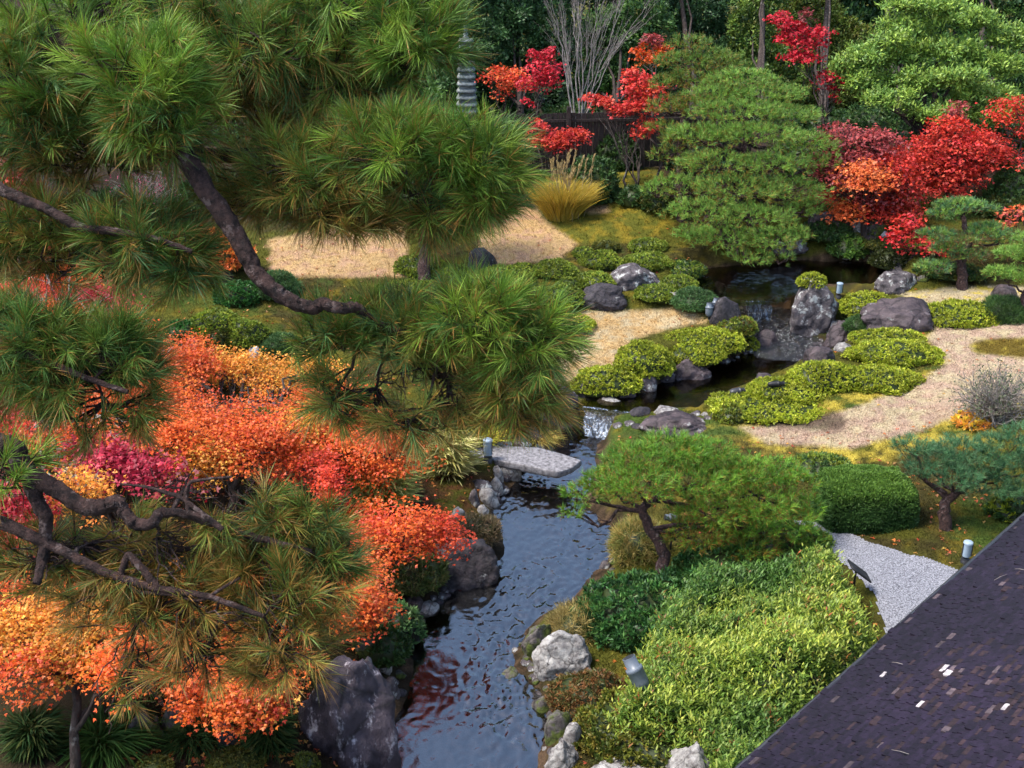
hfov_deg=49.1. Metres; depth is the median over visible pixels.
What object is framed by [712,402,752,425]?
clipped shrub
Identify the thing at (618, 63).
evergreen tree
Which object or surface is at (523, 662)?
bank stone
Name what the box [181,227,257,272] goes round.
autumn hedge
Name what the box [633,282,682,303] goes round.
clipped shrub
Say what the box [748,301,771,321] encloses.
waterfall water
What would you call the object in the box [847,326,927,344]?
clipped shrub
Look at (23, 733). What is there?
leafy plant
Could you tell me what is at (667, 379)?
rock
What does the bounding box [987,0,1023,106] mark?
wood tree
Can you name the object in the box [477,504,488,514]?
rock
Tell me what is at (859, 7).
wood tree
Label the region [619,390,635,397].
rock
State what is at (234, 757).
clipped shrub
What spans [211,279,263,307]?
clipped shrub
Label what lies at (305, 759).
clipped shrub
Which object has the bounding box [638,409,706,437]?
rock
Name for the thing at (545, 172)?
clipped shrub
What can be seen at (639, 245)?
clipped shrub
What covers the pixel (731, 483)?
pine tree
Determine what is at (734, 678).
ground cover
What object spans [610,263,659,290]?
rock
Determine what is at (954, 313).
clipped shrub
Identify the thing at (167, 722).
rock
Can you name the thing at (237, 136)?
evergreen tree
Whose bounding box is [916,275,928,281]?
bank stone
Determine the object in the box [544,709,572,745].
rock
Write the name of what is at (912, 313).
rock
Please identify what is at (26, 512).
maple tree
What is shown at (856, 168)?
maple tree
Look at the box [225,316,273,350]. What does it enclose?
clipped shrub
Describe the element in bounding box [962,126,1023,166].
undergrowth shrub
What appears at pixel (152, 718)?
rock
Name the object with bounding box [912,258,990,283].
clipped shrub
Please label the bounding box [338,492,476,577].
maple tree
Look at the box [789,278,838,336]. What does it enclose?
rock
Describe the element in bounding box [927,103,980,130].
undergrowth shrub
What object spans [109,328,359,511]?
maple tree
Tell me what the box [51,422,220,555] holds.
maple tree
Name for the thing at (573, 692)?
clipped shrub
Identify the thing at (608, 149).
clipped shrub
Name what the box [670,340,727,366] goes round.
clipped shrub
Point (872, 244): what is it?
clipped shrub
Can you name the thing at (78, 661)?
maple tree
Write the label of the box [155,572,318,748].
maple tree
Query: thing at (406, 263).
clipped shrub
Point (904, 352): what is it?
clipped shrub
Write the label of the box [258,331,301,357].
clipped shrub
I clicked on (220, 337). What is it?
clipped shrub
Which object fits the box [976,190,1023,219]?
clipped shrub
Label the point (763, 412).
clipped shrub
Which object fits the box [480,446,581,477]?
stone bridge
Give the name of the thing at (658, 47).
maple tree
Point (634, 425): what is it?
bank stone
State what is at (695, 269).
clipped shrub
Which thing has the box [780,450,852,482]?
clipped shrub
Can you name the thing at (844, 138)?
undergrowth shrub
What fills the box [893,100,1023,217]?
maple tree
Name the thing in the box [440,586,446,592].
bank stone
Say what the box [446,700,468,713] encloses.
rock
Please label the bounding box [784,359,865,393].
clipped shrub
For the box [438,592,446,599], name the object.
bank stone
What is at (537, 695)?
bank stone
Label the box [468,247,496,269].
rock
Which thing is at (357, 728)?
rock
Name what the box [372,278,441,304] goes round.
clipped shrub
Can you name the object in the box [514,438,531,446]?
rock
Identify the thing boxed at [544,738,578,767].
rock
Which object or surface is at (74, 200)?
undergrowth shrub
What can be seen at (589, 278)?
clipped shrub
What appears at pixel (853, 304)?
clipped shrub
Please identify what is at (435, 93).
evergreen tree
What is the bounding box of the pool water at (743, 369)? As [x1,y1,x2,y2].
[574,346,808,419]
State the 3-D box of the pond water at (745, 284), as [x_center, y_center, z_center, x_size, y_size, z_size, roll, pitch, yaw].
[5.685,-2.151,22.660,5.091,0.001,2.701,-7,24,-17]
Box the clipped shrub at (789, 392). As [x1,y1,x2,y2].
[744,375,835,404]
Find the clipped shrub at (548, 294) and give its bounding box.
[526,286,573,313]
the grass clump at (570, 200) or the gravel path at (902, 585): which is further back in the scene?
the grass clump at (570, 200)
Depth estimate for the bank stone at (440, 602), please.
13.92 m
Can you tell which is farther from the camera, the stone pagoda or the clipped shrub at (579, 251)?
the stone pagoda
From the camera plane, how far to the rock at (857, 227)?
23.90 m
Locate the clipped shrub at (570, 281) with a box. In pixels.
[552,276,583,289]
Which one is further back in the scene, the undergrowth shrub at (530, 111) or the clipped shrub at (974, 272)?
the undergrowth shrub at (530, 111)
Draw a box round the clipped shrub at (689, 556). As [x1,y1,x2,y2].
[671,538,773,595]
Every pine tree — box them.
[0,0,601,733]
[364,110,491,281]
[556,425,830,573]
[638,64,844,266]
[641,32,751,222]
[886,419,1023,531]
[913,193,1023,290]
[980,228,1023,307]
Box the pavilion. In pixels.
[734,513,1023,767]
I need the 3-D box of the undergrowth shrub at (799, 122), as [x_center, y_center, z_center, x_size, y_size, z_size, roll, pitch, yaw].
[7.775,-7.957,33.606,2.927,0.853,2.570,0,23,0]
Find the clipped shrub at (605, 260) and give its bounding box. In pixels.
[577,248,624,270]
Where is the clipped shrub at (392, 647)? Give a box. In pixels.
[349,622,414,668]
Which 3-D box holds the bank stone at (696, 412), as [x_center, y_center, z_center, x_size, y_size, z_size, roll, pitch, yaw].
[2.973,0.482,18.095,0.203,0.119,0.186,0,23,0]
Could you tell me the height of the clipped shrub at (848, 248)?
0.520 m
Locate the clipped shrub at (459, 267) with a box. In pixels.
[431,263,471,282]
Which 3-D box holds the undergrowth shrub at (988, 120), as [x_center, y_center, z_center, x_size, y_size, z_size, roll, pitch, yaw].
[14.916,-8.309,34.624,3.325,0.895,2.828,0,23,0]
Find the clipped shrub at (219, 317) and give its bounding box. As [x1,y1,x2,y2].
[188,306,241,337]
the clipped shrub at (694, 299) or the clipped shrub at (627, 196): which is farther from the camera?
the clipped shrub at (627, 196)
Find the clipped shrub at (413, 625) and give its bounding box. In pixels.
[379,598,427,648]
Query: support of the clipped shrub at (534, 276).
on the ground at (460, 652)
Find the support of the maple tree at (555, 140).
on the ground at (460, 652)
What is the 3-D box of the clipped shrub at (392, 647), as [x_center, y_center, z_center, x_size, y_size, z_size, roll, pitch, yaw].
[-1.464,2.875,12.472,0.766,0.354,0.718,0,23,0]
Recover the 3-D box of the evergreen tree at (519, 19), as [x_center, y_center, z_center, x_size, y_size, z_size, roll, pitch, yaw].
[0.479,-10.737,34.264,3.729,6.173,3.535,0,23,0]
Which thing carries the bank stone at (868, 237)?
on the ground at (460, 652)
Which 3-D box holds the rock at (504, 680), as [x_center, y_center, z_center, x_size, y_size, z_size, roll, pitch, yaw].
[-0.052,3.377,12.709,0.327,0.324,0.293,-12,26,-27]
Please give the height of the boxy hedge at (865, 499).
0.745 m
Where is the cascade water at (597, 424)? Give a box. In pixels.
[583,407,627,438]
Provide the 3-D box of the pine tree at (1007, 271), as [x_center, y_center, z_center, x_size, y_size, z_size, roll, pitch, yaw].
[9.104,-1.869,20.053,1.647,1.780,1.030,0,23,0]
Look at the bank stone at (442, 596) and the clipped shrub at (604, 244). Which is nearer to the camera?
the bank stone at (442, 596)
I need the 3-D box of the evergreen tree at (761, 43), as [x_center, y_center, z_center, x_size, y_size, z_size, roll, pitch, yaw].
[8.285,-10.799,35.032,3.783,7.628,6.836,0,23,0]
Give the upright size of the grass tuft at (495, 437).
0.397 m
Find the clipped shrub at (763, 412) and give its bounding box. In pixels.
[704,391,828,426]
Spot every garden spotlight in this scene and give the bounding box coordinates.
[623,654,648,709]
[664,513,677,550]
[705,302,713,319]
[729,387,745,394]
[768,381,784,387]
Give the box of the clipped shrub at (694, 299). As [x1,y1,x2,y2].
[669,285,718,312]
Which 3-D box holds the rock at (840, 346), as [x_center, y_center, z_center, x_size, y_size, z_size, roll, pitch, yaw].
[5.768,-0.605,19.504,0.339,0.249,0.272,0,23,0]
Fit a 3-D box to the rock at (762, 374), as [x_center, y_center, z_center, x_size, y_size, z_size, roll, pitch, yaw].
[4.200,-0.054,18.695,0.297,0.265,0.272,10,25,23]
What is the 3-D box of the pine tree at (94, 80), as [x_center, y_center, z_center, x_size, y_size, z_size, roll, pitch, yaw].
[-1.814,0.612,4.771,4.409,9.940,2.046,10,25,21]
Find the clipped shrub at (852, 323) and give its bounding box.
[841,313,866,332]
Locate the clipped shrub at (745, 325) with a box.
[716,314,758,337]
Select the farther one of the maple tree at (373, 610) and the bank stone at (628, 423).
the bank stone at (628, 423)
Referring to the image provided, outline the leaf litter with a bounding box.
[122,145,1023,767]
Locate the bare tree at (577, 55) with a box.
[536,0,655,128]
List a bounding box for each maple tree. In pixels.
[0,139,77,260]
[0,256,186,535]
[0,491,63,613]
[0,554,241,767]
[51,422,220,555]
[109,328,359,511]
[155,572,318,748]
[248,375,446,508]
[315,546,409,649]
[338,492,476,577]
[474,62,532,127]
[513,46,566,170]
[523,117,593,175]
[578,66,676,186]
[627,33,673,175]
[762,6,849,132]
[795,119,940,237]
[879,213,958,261]
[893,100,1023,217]
[975,93,1023,165]
[991,204,1023,237]
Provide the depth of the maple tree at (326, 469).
14.07 m
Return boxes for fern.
[49,696,176,767]
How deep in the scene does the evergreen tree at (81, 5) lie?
31.99 m
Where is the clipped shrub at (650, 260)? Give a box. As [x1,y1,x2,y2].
[622,250,673,270]
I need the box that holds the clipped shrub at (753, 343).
[744,336,760,351]
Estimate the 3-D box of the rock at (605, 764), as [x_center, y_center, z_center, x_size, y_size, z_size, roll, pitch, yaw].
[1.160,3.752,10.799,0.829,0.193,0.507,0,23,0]
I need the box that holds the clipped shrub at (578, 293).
[540,282,585,308]
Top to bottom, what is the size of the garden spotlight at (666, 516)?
0.658 m
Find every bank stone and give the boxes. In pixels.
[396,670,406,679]
[400,689,406,696]
[430,595,436,600]
[433,599,443,606]
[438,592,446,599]
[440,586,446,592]
[448,587,457,596]
[503,486,509,494]
[520,659,526,665]
[525,505,530,510]
[527,665,533,671]
[532,678,539,684]
[533,691,540,698]
[558,441,567,449]
[585,412,595,419]
[597,420,605,425]
[613,422,621,428]
[624,420,634,426]
[631,423,639,428]
[690,410,700,415]
[865,235,876,239]
[887,260,901,271]
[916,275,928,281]
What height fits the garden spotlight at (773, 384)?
0.438 m
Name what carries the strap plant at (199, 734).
on the ground at (460, 652)
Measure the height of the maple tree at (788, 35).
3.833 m
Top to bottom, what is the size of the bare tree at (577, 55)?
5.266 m
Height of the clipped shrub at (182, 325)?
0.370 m
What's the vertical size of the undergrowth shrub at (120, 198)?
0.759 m
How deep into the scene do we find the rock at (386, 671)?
12.35 m
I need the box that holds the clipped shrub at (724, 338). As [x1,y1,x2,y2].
[664,325,747,354]
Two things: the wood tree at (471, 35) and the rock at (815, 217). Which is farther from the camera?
the wood tree at (471, 35)
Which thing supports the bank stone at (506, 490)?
on the ground at (460, 652)
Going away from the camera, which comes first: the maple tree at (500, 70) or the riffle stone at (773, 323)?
the riffle stone at (773, 323)
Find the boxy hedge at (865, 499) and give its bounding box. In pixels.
[809,463,920,534]
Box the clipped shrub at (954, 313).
[927,298,1003,328]
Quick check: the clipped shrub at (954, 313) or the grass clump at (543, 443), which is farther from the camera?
the clipped shrub at (954, 313)
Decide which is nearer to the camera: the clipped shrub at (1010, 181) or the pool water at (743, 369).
the pool water at (743, 369)
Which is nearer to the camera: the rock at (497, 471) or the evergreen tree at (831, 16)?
the rock at (497, 471)
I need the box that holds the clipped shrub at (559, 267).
[532,257,579,279]
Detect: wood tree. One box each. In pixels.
[409,0,496,104]
[479,0,605,107]
[542,0,654,104]
[626,0,750,98]
[702,0,822,103]
[791,0,897,105]
[896,0,990,98]
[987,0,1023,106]
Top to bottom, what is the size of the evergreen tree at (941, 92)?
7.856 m
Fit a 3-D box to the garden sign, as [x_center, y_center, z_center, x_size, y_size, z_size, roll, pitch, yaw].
[4.000,2.295,12.956,0.248,0.506,0.200,0,23,0]
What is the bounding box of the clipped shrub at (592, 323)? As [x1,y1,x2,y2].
[559,311,596,334]
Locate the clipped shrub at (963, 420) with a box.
[950,408,996,432]
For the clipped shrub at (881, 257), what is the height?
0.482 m
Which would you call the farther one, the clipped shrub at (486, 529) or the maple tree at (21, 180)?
the maple tree at (21, 180)
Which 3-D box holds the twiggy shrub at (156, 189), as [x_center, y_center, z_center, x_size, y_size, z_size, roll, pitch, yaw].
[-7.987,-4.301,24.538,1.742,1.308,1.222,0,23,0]
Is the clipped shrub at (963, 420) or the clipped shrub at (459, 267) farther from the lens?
the clipped shrub at (459, 267)
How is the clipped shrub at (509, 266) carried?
on the ground at (460, 652)
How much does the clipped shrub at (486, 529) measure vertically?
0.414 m
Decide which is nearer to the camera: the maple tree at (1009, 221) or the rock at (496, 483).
the rock at (496, 483)
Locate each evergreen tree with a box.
[21,0,129,145]
[131,0,239,143]
[213,5,336,145]
[348,53,447,111]
[423,0,512,113]
[476,0,586,118]
[555,0,686,126]
[650,0,748,110]
[715,0,818,116]
[773,0,877,111]
[854,0,984,130]
[953,0,1023,127]
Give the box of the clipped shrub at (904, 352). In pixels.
[840,337,945,367]
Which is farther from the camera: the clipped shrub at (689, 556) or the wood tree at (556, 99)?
the wood tree at (556, 99)
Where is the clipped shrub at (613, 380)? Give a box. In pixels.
[570,362,643,396]
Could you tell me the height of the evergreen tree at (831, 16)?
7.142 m
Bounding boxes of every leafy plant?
[0,701,69,767]
[233,702,304,766]
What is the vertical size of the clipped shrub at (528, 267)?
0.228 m
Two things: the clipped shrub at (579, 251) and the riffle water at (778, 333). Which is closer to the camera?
the riffle water at (778, 333)
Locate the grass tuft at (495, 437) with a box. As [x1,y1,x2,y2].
[466,426,518,450]
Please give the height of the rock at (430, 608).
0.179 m
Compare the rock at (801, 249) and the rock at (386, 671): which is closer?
the rock at (386, 671)
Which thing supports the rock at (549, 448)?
on the ground at (460, 652)
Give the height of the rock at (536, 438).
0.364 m
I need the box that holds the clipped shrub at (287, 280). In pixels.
[252,268,304,300]
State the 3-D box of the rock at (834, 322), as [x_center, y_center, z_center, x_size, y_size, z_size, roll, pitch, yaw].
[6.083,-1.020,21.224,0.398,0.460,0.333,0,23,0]
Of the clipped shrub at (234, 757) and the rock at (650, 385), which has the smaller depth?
the clipped shrub at (234, 757)
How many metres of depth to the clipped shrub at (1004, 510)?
14.43 m
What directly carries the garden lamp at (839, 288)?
on the ground at (460, 652)
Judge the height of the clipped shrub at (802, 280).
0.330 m
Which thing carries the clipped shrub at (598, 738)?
on the ground at (460, 652)
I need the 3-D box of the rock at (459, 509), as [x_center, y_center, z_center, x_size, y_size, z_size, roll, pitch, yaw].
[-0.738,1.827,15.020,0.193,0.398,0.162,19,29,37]
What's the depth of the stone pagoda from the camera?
32.41 m
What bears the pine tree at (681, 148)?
on the ground at (460, 652)
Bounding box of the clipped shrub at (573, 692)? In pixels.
[544,666,628,721]
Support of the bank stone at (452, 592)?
on the ground at (460, 652)
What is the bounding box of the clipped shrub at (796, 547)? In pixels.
[737,518,837,567]
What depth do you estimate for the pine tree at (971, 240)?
21.41 m
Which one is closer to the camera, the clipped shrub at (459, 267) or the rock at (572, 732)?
the rock at (572, 732)
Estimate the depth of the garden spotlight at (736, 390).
18.24 m
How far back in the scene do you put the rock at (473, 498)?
15.87 m
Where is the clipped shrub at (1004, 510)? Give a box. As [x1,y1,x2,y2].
[981,486,1023,523]
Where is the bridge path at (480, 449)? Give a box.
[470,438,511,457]
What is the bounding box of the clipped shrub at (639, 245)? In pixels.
[627,236,668,252]
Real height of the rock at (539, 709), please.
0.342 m
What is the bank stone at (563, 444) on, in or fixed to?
on the ground at (460, 652)
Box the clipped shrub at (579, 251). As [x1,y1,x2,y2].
[571,245,592,257]
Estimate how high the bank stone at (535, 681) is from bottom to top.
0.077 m
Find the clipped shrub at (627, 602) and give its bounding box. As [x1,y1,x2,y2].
[568,562,719,653]
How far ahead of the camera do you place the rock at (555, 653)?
12.32 m
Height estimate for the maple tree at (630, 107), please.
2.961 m
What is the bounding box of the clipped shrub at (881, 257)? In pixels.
[867,242,918,270]
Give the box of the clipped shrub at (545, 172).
[514,169,557,201]
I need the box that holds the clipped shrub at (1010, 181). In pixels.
[981,164,1023,199]
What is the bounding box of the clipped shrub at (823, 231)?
[800,220,855,242]
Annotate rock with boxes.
[127,709,164,740]
[160,697,191,735]
[217,719,239,747]
[220,271,232,281]
[249,346,260,357]
[298,655,400,767]
[355,639,374,658]
[379,666,392,674]
[387,677,400,699]
[406,595,422,610]
[420,600,439,617]
[434,538,500,607]
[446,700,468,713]
[451,506,464,518]
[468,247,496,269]
[468,489,479,507]
[472,479,492,490]
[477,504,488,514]
[479,488,499,510]
[490,477,502,495]
[493,465,503,481]
[493,666,518,696]
[500,467,521,482]
[511,737,518,744]
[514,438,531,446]
[521,624,551,656]
[525,429,543,447]
[530,696,549,719]
[531,630,591,681]
[541,386,579,439]
[543,443,554,450]
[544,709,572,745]
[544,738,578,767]
[563,722,581,746]
[578,381,589,397]
[581,282,626,311]
[591,757,652,767]
[599,560,610,568]
[602,397,618,401]
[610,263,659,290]
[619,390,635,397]
[629,406,650,416]
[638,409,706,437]
[642,376,656,391]
[654,405,677,414]
[660,370,674,382]
[665,741,711,767]
[673,357,711,379]
[709,296,741,324]
[756,329,779,348]
[756,372,770,380]
[771,238,808,255]
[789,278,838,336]
[803,346,834,364]
[808,211,849,225]
[822,320,848,348]
[826,319,837,332]
[833,342,850,351]
[851,218,867,231]
[859,297,933,331]
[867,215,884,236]
[874,270,916,294]
[990,284,1017,296]
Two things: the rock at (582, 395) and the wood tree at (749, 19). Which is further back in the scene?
the wood tree at (749, 19)
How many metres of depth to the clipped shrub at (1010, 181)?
24.77 m
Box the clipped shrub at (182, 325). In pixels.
[164,318,198,342]
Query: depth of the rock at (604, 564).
14.58 m
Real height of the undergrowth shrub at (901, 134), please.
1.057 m
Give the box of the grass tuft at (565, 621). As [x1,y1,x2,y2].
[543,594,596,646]
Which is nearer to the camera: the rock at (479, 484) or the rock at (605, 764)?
the rock at (605, 764)
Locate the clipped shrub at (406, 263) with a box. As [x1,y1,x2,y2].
[393,251,451,278]
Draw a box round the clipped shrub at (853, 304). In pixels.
[838,290,889,316]
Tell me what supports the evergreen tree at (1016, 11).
on the ground at (460, 652)
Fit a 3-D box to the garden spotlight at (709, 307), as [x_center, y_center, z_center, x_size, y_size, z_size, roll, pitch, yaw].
[3.673,-1.315,20.860,0.159,0.428,0.165,0,23,0]
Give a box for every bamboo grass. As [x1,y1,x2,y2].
[337,452,424,519]
[410,425,487,484]
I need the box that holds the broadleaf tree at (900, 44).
[823,0,1023,139]
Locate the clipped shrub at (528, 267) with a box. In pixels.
[513,262,534,271]
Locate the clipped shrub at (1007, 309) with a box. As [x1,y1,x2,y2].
[980,293,1023,325]
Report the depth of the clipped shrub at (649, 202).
24.19 m
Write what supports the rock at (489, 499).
on the ground at (460, 652)
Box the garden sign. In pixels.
[847,559,871,592]
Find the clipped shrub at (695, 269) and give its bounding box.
[669,259,708,279]
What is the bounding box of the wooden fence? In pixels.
[415,106,741,169]
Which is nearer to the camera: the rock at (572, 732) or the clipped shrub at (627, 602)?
the rock at (572, 732)
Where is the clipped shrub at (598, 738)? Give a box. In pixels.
[572,686,709,767]
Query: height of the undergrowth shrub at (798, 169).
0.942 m
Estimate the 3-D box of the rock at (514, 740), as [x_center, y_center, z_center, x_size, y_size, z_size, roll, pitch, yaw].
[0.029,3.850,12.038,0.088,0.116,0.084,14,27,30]
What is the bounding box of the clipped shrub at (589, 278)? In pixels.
[574,270,616,288]
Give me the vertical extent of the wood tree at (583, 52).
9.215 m
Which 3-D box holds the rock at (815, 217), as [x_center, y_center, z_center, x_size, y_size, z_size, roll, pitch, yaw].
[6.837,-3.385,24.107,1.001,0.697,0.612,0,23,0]
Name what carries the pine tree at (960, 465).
on the ground at (460, 652)
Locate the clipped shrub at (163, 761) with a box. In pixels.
[133,753,174,767]
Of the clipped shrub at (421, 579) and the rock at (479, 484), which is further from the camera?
the rock at (479, 484)
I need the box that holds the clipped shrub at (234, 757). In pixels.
[204,744,269,767]
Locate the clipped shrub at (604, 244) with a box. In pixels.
[591,239,620,250]
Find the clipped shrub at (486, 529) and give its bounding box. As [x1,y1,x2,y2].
[450,509,503,545]
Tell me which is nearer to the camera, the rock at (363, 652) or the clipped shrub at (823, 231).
the rock at (363, 652)
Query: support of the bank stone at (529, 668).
on the ground at (460, 652)
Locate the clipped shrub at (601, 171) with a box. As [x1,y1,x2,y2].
[557,153,622,205]
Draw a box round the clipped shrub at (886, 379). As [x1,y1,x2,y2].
[852,362,926,396]
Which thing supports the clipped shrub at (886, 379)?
on the ground at (460, 652)
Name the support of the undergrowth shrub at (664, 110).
on the ground at (460, 652)
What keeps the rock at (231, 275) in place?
on the ground at (460, 652)
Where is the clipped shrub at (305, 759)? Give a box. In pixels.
[292,750,321,767]
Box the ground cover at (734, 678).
[581,539,881,767]
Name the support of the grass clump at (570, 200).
on the ground at (460, 652)
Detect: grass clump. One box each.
[524,149,610,221]
[527,428,567,450]
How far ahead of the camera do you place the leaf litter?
14.33 m
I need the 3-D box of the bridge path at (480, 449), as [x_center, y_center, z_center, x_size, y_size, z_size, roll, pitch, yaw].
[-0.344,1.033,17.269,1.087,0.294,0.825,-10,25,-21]
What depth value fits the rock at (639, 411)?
18.11 m
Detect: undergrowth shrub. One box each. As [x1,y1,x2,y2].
[53,191,95,230]
[85,186,158,221]
[173,167,236,213]
[478,101,535,117]
[535,98,602,118]
[622,98,679,122]
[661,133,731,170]
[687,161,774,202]
[691,106,754,131]
[747,104,816,133]
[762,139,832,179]
[801,104,859,133]
[810,126,869,151]
[843,102,910,130]
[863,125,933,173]
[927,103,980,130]
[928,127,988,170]
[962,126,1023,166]
[970,106,1002,127]
[1000,109,1023,134]
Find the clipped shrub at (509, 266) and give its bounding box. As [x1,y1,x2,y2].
[467,263,536,290]
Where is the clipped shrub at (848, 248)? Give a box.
[825,233,869,259]
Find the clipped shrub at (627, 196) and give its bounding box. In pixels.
[615,184,641,207]
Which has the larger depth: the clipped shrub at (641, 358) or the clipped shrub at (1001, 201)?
the clipped shrub at (1001, 201)
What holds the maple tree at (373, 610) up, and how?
on the ground at (460, 652)
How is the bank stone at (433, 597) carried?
on the ground at (460, 652)
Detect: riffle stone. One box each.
[754,314,763,318]
[770,321,778,326]
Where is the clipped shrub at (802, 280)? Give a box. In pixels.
[795,271,827,288]
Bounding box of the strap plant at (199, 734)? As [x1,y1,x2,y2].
[145,707,241,765]
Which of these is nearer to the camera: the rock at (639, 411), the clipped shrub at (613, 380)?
the rock at (639, 411)
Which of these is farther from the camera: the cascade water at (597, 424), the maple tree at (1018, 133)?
the maple tree at (1018, 133)
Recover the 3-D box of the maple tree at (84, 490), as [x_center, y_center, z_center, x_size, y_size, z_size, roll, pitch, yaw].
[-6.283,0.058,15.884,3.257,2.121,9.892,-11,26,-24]
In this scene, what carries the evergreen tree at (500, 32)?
on the ground at (460, 652)
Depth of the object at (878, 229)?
23.82 m
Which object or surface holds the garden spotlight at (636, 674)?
on the ground at (460, 652)
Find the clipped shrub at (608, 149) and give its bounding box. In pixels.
[592,128,644,171]
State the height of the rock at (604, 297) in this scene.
0.584 m
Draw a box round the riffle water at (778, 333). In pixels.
[740,305,821,359]
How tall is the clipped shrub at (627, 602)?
0.636 m
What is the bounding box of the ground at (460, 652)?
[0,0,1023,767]
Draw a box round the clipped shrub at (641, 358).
[614,338,676,379]
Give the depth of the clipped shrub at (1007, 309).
20.00 m
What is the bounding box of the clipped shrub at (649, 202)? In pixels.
[635,179,677,212]
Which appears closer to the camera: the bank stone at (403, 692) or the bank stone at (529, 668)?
the bank stone at (403, 692)
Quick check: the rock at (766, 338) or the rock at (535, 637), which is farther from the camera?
the rock at (766, 338)
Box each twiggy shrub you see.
[105,164,180,203]
[938,354,1023,430]
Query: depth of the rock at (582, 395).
18.93 m
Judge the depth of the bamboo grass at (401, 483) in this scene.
14.89 m
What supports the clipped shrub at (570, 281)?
on the ground at (460, 652)
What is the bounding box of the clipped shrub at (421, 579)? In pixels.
[381,547,451,597]
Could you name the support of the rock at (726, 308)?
on the ground at (460, 652)
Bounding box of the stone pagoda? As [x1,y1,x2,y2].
[456,18,477,119]
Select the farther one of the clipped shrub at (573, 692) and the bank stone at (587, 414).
the bank stone at (587, 414)
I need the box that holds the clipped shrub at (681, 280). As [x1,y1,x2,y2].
[659,274,699,288]
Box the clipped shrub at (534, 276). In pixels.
[507,270,537,284]
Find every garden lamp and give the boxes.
[483,437,492,463]
[835,282,843,298]
[960,539,973,564]
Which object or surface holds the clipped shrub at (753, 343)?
on the ground at (460, 652)
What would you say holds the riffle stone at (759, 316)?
in the riffle water at (778, 333)
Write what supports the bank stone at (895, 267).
on the ground at (460, 652)
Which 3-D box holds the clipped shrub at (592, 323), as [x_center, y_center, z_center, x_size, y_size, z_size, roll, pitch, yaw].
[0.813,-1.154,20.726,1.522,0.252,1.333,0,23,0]
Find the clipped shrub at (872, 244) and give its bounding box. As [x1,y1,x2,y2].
[855,233,899,250]
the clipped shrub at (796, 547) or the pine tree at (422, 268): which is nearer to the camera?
the clipped shrub at (796, 547)
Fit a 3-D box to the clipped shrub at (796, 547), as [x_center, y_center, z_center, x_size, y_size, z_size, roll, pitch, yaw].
[3.435,1.984,14.028,1.339,0.344,1.200,0,23,0]
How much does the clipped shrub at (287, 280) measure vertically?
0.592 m
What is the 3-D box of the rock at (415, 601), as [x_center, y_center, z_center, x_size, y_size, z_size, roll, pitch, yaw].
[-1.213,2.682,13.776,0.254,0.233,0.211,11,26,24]
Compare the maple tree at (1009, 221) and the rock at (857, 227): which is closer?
the maple tree at (1009, 221)
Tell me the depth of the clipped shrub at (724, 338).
20.20 m
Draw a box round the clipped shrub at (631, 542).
[605,513,677,568]
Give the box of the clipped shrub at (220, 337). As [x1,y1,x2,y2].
[201,328,229,347]
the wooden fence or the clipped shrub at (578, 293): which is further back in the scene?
the wooden fence
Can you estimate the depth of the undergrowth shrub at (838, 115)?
33.18 m
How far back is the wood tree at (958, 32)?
39.14 m
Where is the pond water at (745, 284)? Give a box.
[697,260,886,305]
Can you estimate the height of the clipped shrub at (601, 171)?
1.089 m
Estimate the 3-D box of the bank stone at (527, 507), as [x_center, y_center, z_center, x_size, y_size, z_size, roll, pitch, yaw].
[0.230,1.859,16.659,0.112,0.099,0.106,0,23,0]
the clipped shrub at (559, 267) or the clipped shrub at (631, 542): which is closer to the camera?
the clipped shrub at (631, 542)
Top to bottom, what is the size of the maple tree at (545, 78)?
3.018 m
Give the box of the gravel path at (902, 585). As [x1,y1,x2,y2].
[795,520,957,632]
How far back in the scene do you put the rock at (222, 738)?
10.65 m
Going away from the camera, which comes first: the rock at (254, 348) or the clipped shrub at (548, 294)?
the rock at (254, 348)
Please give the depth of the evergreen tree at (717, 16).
36.78 m
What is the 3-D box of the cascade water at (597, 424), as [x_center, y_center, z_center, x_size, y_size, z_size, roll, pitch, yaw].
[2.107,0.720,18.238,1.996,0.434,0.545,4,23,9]
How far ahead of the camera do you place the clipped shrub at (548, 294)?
20.96 m
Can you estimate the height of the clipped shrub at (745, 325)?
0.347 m
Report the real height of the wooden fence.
1.500 m
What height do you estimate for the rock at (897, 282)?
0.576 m
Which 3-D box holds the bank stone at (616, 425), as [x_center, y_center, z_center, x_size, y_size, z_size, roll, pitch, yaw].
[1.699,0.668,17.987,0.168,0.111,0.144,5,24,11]
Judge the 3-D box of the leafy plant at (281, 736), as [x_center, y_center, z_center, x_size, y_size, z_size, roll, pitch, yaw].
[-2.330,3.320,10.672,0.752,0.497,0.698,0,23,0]
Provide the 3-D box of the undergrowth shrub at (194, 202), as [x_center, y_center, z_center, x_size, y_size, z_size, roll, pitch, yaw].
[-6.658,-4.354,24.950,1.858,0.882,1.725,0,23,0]

